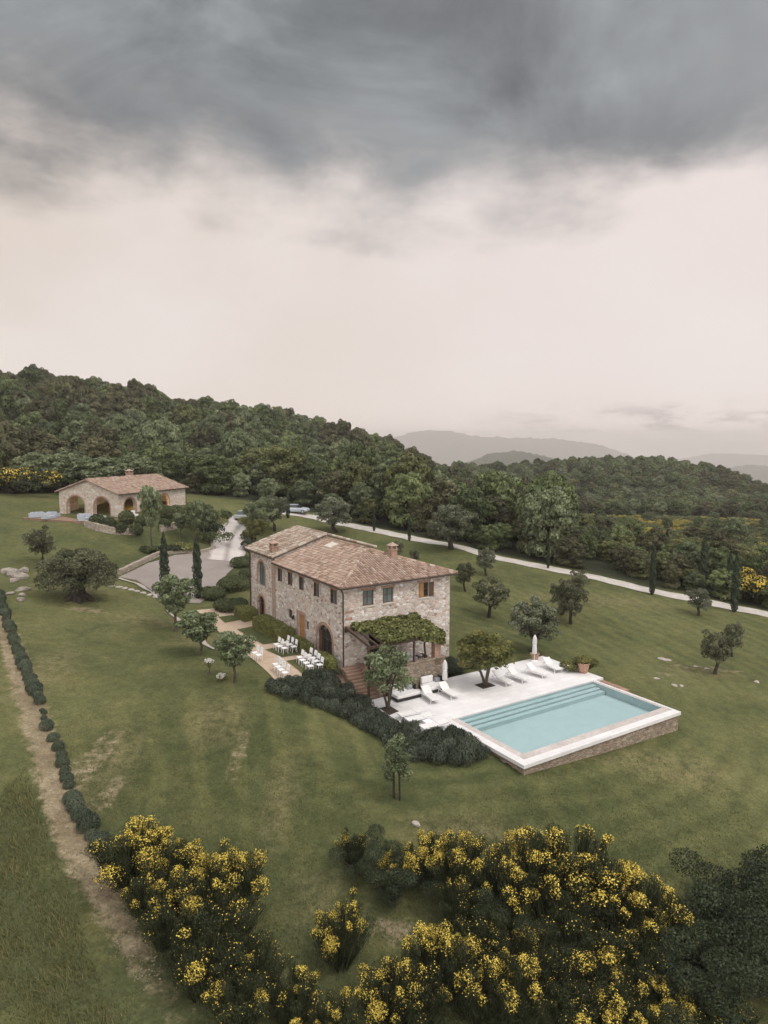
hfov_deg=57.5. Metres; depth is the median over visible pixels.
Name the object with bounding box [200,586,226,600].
clipped shrub
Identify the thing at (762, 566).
woodland tree
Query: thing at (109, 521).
hedge ball
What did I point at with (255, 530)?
olive tree
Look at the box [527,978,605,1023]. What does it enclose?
broom bush
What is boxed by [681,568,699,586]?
woodland tree
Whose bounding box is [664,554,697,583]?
woodland tree
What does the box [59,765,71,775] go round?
lavender bush
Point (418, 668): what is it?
terrace wall
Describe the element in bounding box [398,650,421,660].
outdoor sofa
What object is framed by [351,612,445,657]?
grape vine
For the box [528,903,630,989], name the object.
broom bush
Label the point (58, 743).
lavender bush
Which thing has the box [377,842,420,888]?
broom bush
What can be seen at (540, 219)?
sky
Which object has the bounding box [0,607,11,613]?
lavender bush
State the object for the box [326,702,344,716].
rosemary bush
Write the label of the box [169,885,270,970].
broom bush
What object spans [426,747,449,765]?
rosemary bush
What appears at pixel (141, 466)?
woodland tree
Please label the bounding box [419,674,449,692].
daybed
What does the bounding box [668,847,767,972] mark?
leafy shrub
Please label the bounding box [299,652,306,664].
folding chair
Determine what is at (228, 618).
lawn
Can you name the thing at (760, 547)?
woodland tree
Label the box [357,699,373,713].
rosemary bush
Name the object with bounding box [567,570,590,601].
olive tree
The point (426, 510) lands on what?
woodland tree
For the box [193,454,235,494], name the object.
woodland tree
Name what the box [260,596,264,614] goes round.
door
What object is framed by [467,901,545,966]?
broom bush
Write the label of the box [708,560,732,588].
woodland tree
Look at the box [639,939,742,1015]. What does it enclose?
leafy shrub
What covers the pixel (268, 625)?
box hedge
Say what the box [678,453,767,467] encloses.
hills
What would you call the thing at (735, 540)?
woodland tree
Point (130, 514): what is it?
hedge ball
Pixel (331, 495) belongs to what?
woodland tree
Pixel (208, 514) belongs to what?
young tree
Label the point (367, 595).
window
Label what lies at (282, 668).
folding chair
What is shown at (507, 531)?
woodland tree
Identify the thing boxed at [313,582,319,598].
window
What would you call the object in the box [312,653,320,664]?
folding chair
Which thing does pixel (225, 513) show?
border shrub
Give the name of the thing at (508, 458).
hills
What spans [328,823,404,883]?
leafy shrub
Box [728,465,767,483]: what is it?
hills
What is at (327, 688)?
rosemary bush
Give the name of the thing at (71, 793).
lavender bush
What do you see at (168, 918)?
broom bush
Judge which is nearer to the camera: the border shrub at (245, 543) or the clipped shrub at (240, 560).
the clipped shrub at (240, 560)
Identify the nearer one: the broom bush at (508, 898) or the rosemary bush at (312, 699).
the broom bush at (508, 898)
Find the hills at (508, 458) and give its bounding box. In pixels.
[466,450,553,465]
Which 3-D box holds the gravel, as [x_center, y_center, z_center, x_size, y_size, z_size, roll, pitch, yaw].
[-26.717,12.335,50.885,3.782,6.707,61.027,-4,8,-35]
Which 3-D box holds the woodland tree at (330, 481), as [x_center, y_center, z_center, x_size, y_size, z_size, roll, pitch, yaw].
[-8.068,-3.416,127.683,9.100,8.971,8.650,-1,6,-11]
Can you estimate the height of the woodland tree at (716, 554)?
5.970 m
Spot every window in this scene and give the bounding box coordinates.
[260,562,264,585]
[277,568,282,583]
[287,572,292,587]
[287,609,292,620]
[298,576,303,592]
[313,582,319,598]
[329,589,337,606]
[362,590,374,607]
[382,587,394,604]
[418,582,433,599]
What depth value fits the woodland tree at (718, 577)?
87.05 m
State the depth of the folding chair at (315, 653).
53.85 m
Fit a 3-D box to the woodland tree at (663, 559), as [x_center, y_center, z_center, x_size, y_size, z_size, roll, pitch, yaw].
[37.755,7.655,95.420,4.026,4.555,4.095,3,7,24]
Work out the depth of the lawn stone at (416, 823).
36.62 m
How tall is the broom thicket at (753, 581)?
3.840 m
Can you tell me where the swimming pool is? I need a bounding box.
[448,680,680,774]
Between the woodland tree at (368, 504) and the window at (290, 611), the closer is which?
the window at (290, 611)
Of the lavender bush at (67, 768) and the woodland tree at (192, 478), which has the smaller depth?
the lavender bush at (67, 768)
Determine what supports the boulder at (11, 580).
on the ground at (128, 646)
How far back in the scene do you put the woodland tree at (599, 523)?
119.76 m
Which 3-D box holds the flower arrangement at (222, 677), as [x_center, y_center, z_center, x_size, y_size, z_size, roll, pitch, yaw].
[-11.832,11.966,50.749,0.715,0.600,0.663,0,6,0]
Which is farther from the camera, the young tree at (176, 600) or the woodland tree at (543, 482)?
the woodland tree at (543, 482)
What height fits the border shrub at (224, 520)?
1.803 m
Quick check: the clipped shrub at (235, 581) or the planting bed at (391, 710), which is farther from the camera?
the clipped shrub at (235, 581)
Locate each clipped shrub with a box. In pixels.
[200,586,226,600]
[212,597,248,612]
[216,574,249,592]
[229,555,248,568]
[239,568,249,577]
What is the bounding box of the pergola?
[344,626,440,696]
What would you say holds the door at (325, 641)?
in the farmhouse
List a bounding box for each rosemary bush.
[264,677,282,692]
[272,678,290,696]
[273,676,296,689]
[281,685,298,701]
[284,674,299,682]
[289,675,304,685]
[299,687,314,704]
[302,669,320,679]
[302,680,320,697]
[306,668,328,675]
[308,696,324,707]
[314,690,330,699]
[317,698,331,710]
[319,686,334,698]
[320,667,333,680]
[322,678,333,688]
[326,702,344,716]
[328,669,342,678]
[329,697,340,710]
[330,689,348,703]
[332,677,341,686]
[333,685,340,690]
[338,705,352,717]
[341,681,355,696]
[342,697,362,712]
[344,707,360,720]
[349,699,371,706]
[349,713,371,725]
[354,693,370,700]
[356,705,375,718]
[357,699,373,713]
[357,714,374,728]
[357,718,372,731]
[367,718,380,736]
[369,706,380,715]
[373,723,389,738]
[376,711,388,718]
[377,722,400,740]
[379,718,399,725]
[382,734,402,745]
[399,719,409,731]
[400,719,420,732]
[400,732,417,753]
[407,730,425,742]
[407,740,428,762]
[420,743,434,762]
[422,729,441,743]
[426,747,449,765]
[429,726,445,737]
[436,742,449,755]
[438,738,457,746]
[439,732,453,742]
[442,724,457,741]
[446,724,471,738]
[448,750,472,766]
[456,737,478,764]
[458,739,479,757]
[462,734,481,745]
[468,744,490,762]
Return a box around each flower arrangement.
[204,658,213,673]
[216,673,225,680]
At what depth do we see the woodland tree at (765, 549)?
100.35 m
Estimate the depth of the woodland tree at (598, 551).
107.80 m
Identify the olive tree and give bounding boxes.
[22,524,56,560]
[33,547,118,603]
[242,496,278,525]
[244,519,270,539]
[260,495,289,531]
[313,496,352,532]
[393,538,404,554]
[409,549,420,559]
[425,504,478,549]
[454,562,476,591]
[471,575,509,617]
[476,547,496,575]
[508,596,560,651]
[549,578,571,614]
[552,582,589,624]
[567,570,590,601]
[684,588,712,615]
[700,629,736,674]
[720,621,744,656]
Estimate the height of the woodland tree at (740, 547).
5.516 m
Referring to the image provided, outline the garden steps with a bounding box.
[344,668,378,699]
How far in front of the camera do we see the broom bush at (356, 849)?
33.61 m
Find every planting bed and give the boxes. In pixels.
[380,706,398,714]
[475,682,495,688]
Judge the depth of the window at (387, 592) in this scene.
55.02 m
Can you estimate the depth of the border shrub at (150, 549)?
89.44 m
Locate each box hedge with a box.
[233,605,258,621]
[251,614,295,642]
[289,635,314,653]
[311,650,337,670]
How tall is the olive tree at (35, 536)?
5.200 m
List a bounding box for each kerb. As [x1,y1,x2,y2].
[119,578,157,598]
[166,610,214,648]
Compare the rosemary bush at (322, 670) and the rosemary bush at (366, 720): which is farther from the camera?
the rosemary bush at (322, 670)
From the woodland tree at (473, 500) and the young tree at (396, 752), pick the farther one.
the woodland tree at (473, 500)
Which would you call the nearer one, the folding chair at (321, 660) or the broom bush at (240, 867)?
the broom bush at (240, 867)
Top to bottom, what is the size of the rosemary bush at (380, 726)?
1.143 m
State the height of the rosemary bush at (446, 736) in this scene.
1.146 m
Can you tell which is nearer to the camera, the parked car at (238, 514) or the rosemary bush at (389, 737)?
the rosemary bush at (389, 737)
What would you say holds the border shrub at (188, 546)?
on the ground at (128, 646)
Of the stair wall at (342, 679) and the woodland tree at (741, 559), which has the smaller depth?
the stair wall at (342, 679)
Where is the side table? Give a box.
[422,719,433,723]
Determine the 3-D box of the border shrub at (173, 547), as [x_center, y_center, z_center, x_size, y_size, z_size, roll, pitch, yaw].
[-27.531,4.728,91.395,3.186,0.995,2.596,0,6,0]
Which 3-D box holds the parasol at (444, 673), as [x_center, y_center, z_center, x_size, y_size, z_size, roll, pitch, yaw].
[4.588,12.223,52.797,0.600,2.200,0.585,0,6,0]
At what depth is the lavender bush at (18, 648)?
53.33 m
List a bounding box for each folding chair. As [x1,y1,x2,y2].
[255,647,262,661]
[272,656,279,669]
[273,637,280,649]
[275,658,282,671]
[276,639,283,652]
[277,661,285,676]
[281,640,288,652]
[281,664,289,677]
[288,637,293,650]
[290,639,297,652]
[296,649,304,663]
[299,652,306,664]
[303,654,310,667]
[306,658,314,668]
[309,650,316,663]
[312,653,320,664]
[316,656,323,668]
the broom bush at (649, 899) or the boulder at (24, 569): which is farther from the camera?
the boulder at (24, 569)
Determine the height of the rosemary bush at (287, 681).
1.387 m
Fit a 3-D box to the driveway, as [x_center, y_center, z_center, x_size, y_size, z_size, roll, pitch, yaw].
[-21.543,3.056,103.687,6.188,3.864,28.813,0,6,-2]
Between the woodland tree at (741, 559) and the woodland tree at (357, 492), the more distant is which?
the woodland tree at (357, 492)
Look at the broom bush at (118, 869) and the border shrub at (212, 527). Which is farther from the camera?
the border shrub at (212, 527)
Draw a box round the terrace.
[339,652,428,695]
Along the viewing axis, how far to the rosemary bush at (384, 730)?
44.59 m
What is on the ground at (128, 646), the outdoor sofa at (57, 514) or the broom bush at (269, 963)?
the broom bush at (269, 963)
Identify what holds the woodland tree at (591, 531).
on the ground at (128, 646)
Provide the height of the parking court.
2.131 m
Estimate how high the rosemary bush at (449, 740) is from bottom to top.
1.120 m
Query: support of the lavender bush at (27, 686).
on the ground at (128, 646)
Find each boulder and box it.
[0,567,10,573]
[6,568,19,576]
[9,578,17,582]
[12,572,28,579]
[15,586,30,590]
[16,597,24,601]
[19,567,28,572]
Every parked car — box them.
[234,510,246,519]
[285,504,309,513]
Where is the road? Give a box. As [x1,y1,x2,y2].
[282,511,767,616]
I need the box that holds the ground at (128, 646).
[0,458,767,1023]
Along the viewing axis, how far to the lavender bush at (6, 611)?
61.51 m
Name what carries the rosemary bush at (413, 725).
on the ground at (128, 646)
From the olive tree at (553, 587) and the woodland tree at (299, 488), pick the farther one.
the woodland tree at (299, 488)
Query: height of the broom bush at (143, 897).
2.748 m
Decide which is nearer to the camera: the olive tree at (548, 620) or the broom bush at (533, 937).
the broom bush at (533, 937)
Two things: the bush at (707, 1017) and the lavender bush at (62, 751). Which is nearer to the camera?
the bush at (707, 1017)
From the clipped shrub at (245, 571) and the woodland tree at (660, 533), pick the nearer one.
the clipped shrub at (245, 571)
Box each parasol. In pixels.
[442,660,446,680]
[531,635,537,661]
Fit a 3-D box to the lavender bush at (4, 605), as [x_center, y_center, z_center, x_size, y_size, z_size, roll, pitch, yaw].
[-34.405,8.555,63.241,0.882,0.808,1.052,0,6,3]
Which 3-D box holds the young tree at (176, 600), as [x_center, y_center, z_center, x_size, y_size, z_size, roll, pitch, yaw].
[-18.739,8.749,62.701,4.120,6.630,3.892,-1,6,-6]
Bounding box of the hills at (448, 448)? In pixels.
[393,430,634,465]
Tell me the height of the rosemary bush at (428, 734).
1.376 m
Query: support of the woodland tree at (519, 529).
on the ground at (128, 646)
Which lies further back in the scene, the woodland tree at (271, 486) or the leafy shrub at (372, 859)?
the woodland tree at (271, 486)
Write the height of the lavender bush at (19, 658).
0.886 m
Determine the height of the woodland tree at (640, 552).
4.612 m
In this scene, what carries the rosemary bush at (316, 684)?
on the ground at (128, 646)
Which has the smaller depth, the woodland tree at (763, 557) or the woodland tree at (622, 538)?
the woodland tree at (763, 557)
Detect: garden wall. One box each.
[84,520,134,534]
[117,551,159,574]
[159,522,185,531]
[167,546,215,553]
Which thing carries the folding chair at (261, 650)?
on the path
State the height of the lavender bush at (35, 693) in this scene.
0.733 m
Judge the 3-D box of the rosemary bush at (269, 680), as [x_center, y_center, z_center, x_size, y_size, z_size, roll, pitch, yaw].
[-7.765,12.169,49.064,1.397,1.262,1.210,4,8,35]
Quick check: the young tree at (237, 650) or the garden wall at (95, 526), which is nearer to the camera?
the young tree at (237, 650)
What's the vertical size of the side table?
0.340 m
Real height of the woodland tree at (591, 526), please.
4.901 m
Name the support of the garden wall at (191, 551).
on the ground at (128, 646)
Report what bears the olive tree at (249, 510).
on the ground at (128, 646)
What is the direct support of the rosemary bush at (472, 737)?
on the ground at (128, 646)
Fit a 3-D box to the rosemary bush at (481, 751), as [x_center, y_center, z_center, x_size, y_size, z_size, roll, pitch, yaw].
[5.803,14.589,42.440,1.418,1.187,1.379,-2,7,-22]
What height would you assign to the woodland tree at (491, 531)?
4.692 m
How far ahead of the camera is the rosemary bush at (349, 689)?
49.86 m
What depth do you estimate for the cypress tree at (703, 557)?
90.85 m
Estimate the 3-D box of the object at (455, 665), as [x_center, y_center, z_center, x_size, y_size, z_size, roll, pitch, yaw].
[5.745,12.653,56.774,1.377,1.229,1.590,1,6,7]
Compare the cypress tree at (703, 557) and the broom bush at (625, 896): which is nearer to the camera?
the broom bush at (625, 896)
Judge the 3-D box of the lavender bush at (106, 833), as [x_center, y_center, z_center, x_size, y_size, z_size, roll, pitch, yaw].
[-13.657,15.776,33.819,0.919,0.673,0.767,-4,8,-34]
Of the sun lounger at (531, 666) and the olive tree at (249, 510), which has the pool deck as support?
the sun lounger at (531, 666)
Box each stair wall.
[330,668,345,682]
[370,666,382,697]
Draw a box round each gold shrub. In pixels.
[559,660,578,671]
[573,655,593,664]
[588,658,598,669]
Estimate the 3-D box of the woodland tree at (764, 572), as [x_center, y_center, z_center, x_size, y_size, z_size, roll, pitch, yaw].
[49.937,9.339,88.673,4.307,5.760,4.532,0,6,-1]
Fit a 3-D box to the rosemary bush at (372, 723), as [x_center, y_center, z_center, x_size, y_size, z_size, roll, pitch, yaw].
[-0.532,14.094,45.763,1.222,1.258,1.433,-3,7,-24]
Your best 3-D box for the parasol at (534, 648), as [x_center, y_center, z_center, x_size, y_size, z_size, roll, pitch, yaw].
[12.712,11.484,59.077,0.600,2.300,0.585,0,6,0]
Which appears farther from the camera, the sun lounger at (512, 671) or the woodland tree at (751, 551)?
the woodland tree at (751, 551)
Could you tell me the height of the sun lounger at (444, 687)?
0.823 m
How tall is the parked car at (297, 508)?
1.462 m
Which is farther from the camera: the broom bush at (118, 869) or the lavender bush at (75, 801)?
the lavender bush at (75, 801)
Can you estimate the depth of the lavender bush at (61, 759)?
39.23 m
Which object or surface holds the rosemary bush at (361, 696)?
on the ground at (128, 646)
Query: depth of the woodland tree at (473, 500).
105.08 m
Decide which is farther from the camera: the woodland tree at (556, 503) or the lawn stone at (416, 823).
the woodland tree at (556, 503)
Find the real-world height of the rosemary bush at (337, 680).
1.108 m
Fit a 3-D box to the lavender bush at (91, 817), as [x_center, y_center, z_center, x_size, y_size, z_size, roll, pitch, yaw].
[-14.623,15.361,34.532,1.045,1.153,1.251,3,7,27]
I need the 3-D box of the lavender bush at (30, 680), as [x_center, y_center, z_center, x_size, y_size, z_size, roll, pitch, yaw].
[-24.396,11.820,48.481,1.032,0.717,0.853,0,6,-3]
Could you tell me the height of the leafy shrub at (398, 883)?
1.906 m
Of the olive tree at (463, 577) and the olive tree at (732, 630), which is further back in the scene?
the olive tree at (463, 577)
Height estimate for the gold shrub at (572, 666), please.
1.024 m
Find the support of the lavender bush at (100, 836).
on the ground at (128, 646)
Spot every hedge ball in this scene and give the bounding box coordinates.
[88,514,104,523]
[100,517,116,526]
[114,522,127,533]
[118,510,134,523]
[128,523,143,534]
[135,515,146,525]
[157,504,171,517]
[158,518,171,527]
[166,504,184,519]
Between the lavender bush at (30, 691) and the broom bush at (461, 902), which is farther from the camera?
the lavender bush at (30, 691)
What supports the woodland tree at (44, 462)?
on the ground at (128, 646)
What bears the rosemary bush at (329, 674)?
on the ground at (128, 646)
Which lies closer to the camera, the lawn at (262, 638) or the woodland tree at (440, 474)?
the lawn at (262, 638)
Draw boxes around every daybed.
[387,682,421,701]
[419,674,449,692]
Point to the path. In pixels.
(269, 658)
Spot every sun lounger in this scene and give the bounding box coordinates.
[397,707,425,720]
[404,711,433,721]
[419,718,448,730]
[420,685,439,702]
[437,681,459,699]
[492,669,513,684]
[505,666,529,683]
[524,662,548,678]
[542,657,562,672]
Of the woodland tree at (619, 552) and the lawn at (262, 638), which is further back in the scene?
the woodland tree at (619, 552)
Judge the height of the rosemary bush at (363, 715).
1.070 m
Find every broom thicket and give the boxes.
[0,467,61,490]
[35,474,62,487]
[738,566,767,599]
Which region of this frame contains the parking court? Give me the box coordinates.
[120,551,232,602]
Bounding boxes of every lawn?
[219,615,239,621]
[237,627,277,643]
[265,645,300,656]
[287,658,324,672]
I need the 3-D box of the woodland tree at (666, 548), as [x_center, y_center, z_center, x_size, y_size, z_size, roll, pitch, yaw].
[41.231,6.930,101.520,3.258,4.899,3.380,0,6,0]
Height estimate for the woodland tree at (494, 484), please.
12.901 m
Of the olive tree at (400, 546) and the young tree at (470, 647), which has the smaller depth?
the young tree at (470, 647)
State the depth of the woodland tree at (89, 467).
118.50 m
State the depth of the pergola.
51.99 m
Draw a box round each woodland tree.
[2,466,31,492]
[10,452,64,491]
[54,450,90,486]
[61,457,135,483]
[116,453,163,475]
[184,472,206,492]
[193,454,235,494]
[229,472,251,496]
[256,478,280,500]
[289,480,315,505]
[315,468,354,510]
[320,493,343,512]
[339,460,377,513]
[348,483,382,516]
[355,497,378,523]
[368,458,402,517]
[381,452,435,524]
[381,471,433,528]
[407,501,433,530]
[408,477,458,518]
[427,514,452,538]
[429,469,460,511]
[446,487,496,542]
[448,489,479,536]
[472,524,502,549]
[473,470,525,530]
[475,495,512,539]
[492,522,517,547]
[509,508,518,538]
[512,506,553,554]
[513,477,536,487]
[513,494,525,539]
[518,470,578,535]
[519,485,581,558]
[521,514,569,550]
[550,535,579,564]
[558,535,584,557]
[564,546,588,568]
[568,523,581,530]
[570,527,576,534]
[571,531,585,536]
[574,514,595,529]
[578,532,598,559]
[581,524,598,531]
[584,529,596,534]
[592,516,607,530]
[592,530,608,552]
[597,539,609,555]
[597,540,620,562]
[602,518,615,529]
[605,524,634,540]
[607,544,630,570]
[611,534,636,548]
[615,515,642,534]
[620,524,636,536]
[622,549,651,578]
[635,531,662,554]
[646,527,667,544]
[654,551,675,579]
[659,544,673,554]
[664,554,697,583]
[671,541,700,578]
[674,537,695,544]
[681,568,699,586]
[694,538,710,544]
[696,553,713,583]
[698,546,727,574]
[705,568,747,600]
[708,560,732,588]
[709,539,741,555]
[717,546,734,562]
[729,538,743,543]
[732,556,744,563]
[735,543,748,555]
[739,545,765,559]
[739,556,763,571]
[749,544,762,551]
[753,592,765,602]
[757,562,767,574]
[759,552,767,561]
[759,566,767,578]
[762,546,767,552]
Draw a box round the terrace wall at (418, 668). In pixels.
[387,654,445,694]
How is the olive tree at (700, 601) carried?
on the ground at (128, 646)
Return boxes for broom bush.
[76,814,179,897]
[120,853,184,925]
[136,876,226,960]
[140,836,207,893]
[155,923,240,1002]
[164,834,253,923]
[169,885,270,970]
[197,844,268,921]
[197,950,271,1023]
[225,929,293,997]
[248,957,322,1023]
[307,986,358,1023]
[309,888,375,972]
[334,826,366,868]
[352,939,435,1023]
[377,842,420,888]
[388,971,452,1023]
[402,829,455,886]
[402,917,481,1008]
[427,826,505,897]
[432,863,486,932]
[436,936,517,1023]
[445,907,512,970]
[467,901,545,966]
[470,837,547,918]
[473,944,545,1023]
[489,928,566,1005]
[490,825,581,913]
[508,869,595,953]
[522,821,643,925]
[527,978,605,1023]
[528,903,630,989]
[559,956,646,1023]
[568,852,645,931]
[587,918,677,997]
[591,958,669,1023]
[596,863,698,951]
[635,906,702,964]
[635,973,702,1023]
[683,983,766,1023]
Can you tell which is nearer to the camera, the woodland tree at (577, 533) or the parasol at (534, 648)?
the parasol at (534, 648)
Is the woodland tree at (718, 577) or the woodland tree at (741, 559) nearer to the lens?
the woodland tree at (718, 577)
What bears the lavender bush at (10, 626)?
on the ground at (128, 646)
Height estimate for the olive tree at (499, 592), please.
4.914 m
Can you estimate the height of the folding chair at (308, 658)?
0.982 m
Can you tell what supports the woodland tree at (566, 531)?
on the ground at (128, 646)
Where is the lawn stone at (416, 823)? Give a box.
[412,820,419,826]
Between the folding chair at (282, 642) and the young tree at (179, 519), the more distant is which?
the young tree at (179, 519)
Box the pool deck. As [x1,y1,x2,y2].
[371,656,602,739]
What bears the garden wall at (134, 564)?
on the ground at (128, 646)
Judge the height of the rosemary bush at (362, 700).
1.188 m
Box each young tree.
[137,485,162,545]
[151,573,197,631]
[172,513,187,537]
[173,610,218,655]
[182,500,204,542]
[194,502,213,541]
[210,510,221,522]
[212,630,256,682]
[362,644,416,708]
[380,732,413,800]
[455,630,515,685]
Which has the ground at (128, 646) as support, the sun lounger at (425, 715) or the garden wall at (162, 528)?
the garden wall at (162, 528)
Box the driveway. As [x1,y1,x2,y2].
[207,516,249,561]
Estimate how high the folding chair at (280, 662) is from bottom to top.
0.982 m
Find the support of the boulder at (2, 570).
on the ground at (128, 646)
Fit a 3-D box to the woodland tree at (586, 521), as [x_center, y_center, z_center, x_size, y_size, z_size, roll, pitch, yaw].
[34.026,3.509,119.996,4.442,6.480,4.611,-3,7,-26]
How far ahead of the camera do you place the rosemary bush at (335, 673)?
51.88 m
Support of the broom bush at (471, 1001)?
on the ground at (128, 646)
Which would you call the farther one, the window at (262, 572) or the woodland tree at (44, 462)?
the woodland tree at (44, 462)
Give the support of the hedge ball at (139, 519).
on the ground at (128, 646)
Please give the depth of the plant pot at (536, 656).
59.39 m
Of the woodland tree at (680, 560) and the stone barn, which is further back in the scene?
the stone barn
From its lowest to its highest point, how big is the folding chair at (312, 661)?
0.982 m
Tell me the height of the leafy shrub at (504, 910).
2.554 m
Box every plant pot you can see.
[530,652,539,659]
[576,661,589,673]
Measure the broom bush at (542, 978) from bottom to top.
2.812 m
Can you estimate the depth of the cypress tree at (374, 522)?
109.68 m
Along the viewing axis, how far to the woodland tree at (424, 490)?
111.66 m
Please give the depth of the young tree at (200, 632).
55.51 m
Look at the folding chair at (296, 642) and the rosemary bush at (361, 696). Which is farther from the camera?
the folding chair at (296, 642)
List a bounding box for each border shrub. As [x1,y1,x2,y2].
[139,545,168,553]
[167,544,184,550]
[174,542,193,550]
[195,531,233,542]
[201,522,224,534]
[214,517,227,526]
[218,510,232,519]
[237,517,254,523]
[240,529,252,539]
[240,540,257,547]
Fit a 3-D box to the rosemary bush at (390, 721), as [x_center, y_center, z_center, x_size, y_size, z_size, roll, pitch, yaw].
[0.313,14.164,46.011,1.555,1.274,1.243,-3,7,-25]
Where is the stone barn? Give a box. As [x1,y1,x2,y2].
[54,469,188,516]
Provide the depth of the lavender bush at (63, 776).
38.02 m
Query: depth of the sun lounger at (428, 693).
50.72 m
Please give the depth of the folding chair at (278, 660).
52.18 m
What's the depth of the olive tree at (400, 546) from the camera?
93.70 m
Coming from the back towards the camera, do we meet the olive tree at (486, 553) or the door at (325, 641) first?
the olive tree at (486, 553)
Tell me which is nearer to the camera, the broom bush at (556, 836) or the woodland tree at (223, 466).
the broom bush at (556, 836)
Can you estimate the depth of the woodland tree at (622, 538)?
103.68 m
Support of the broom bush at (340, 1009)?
on the ground at (128, 646)
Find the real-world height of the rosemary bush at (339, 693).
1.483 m
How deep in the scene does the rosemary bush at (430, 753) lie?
42.14 m
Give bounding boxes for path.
[197,608,314,679]
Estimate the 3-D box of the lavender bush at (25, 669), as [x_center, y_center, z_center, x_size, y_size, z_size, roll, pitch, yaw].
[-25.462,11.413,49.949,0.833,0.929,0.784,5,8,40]
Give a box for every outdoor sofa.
[28,511,44,517]
[41,512,55,519]
[46,511,60,517]
[77,513,92,518]
[78,514,89,520]
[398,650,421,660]
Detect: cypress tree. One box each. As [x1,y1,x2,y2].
[159,532,169,592]
[191,535,202,597]
[286,488,289,517]
[372,508,375,530]
[407,516,410,540]
[546,540,549,567]
[648,542,656,594]
[699,533,708,588]
[725,551,732,597]
[729,551,740,611]
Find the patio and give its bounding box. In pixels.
[22,516,134,524]
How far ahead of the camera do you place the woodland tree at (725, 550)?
97.65 m
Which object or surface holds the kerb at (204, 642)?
on the ground at (128, 646)
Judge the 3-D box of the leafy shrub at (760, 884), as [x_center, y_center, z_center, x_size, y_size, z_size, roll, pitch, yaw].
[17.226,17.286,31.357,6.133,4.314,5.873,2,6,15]
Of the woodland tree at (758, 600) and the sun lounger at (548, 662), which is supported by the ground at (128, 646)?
the woodland tree at (758, 600)
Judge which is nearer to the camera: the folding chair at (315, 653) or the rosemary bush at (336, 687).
the rosemary bush at (336, 687)
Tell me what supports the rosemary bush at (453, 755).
on the ground at (128, 646)
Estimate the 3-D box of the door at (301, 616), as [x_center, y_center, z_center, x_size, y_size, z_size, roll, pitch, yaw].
[-6.892,9.856,59.363,0.136,2.420,1.140,-4,7,-32]
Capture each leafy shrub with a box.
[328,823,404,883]
[364,856,440,907]
[469,882,534,948]
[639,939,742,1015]
[647,893,761,987]
[660,949,761,1023]
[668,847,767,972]
[686,884,767,997]
[691,856,767,943]
[725,844,767,905]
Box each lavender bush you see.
[0,603,8,608]
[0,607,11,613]
[0,609,10,614]
[1,613,10,620]
[2,618,14,626]
[4,622,17,632]
[7,632,17,637]
[8,634,20,644]
[11,643,20,649]
[12,646,25,653]
[13,651,27,658]
[14,655,29,664]
[17,659,32,670]
[21,666,32,674]
[22,672,37,680]
[24,678,38,684]
[25,682,43,691]
[27,684,42,695]
[32,690,43,698]
[33,694,45,704]
[39,718,54,731]
[46,732,59,742]
[51,740,65,751]
[55,749,67,757]
[55,754,69,768]
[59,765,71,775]
[59,772,73,782]
[62,779,75,789]
[62,789,81,804]
[65,796,85,813]
[70,805,90,822]
[75,811,100,833]
[84,828,98,840]
[89,832,108,852]
[95,830,110,841]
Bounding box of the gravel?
[0,617,164,990]
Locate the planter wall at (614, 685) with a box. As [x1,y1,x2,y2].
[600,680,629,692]
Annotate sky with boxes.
[0,0,767,457]
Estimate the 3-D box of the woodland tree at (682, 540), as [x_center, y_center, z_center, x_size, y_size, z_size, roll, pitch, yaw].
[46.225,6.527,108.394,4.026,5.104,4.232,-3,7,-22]
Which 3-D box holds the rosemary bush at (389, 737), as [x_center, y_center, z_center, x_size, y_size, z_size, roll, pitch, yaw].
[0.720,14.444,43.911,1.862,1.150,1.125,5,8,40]
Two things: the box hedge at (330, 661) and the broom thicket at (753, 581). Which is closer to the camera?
the box hedge at (330, 661)
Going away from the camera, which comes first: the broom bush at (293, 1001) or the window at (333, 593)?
the broom bush at (293, 1001)
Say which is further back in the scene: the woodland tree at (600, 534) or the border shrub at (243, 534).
the woodland tree at (600, 534)
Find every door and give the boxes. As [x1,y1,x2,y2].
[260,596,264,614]
[300,614,303,637]
[319,625,331,654]
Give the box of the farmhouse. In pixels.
[244,525,458,667]
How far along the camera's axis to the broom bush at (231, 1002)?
25.47 m
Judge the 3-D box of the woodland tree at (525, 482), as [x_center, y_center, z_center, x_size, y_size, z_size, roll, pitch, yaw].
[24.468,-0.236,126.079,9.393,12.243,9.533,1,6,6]

